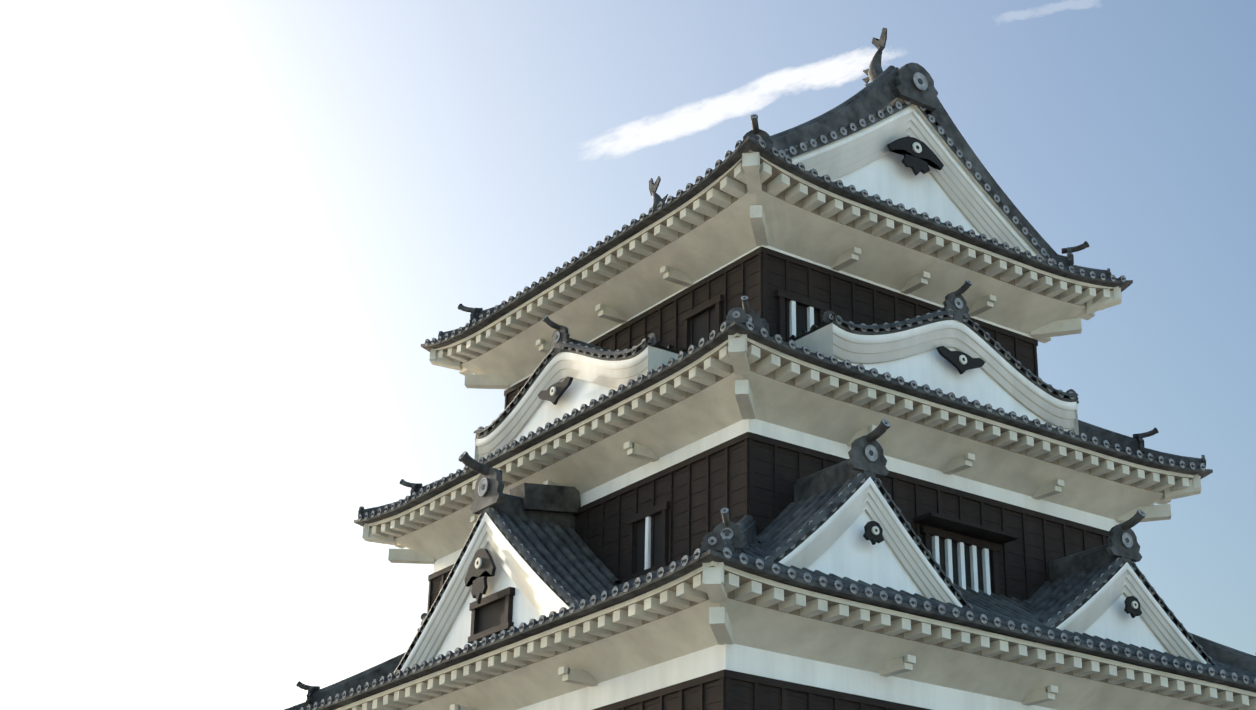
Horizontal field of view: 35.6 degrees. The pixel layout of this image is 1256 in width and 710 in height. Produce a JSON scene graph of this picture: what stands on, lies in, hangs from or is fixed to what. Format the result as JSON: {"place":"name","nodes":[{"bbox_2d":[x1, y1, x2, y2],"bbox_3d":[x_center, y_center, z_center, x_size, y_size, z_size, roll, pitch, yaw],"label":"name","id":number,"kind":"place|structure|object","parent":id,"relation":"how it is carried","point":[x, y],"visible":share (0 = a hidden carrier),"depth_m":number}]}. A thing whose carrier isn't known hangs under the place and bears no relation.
{"place":"outdoors","nodes":[
{"label":"outdoors","id":0,"kind":"place"},
{"bbox_2d":[0,0,1255,709],"label":"sky","id":1,"kind":"structure","parent":0,"point":[234,234]},
{"bbox_2d":[284,280,1255,709],"bbox_3d":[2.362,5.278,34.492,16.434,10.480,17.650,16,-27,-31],"label":"gables","id":2,"kind":"object","parent":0,"point":[846,518],"visible":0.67,"depth_m":31.42},
{"bbox_2d":[427,245,1118,709],"bbox_3d":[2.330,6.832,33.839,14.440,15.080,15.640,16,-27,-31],"label":"walls","id":3,"kind":"structure","parent":0,"point":[755,469],"depth_m":30.91},
{"bbox_2d":[468,289,1018,643],"bbox_3d":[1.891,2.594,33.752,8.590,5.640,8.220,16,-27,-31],"label":"windows","id":4,"kind":"structure","parent":3,"relation":"in","point":[491,614],"depth_m":31.24},
{"bbox_2d":[421,28,1132,351],"bbox_3d":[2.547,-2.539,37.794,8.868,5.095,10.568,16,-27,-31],"label":"top roof","id":5,"kind":"structure","parent":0,"point":[890,140],"depth_m":34.31},
{"bbox_2d":[300,320,1255,709],"bbox_3d":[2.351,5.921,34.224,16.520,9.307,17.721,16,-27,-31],"label":"lower roofs","id":6,"kind":"structure","parent":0,"point":[1006,616],"depth_m":29.49},
{"bbox_2d":[335,150,1255,709],"bbox_3d":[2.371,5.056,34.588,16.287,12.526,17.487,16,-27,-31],"label":"eaves","id":7,"kind":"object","parent":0,"point":[747,202],"depth_m":31.18}
]}

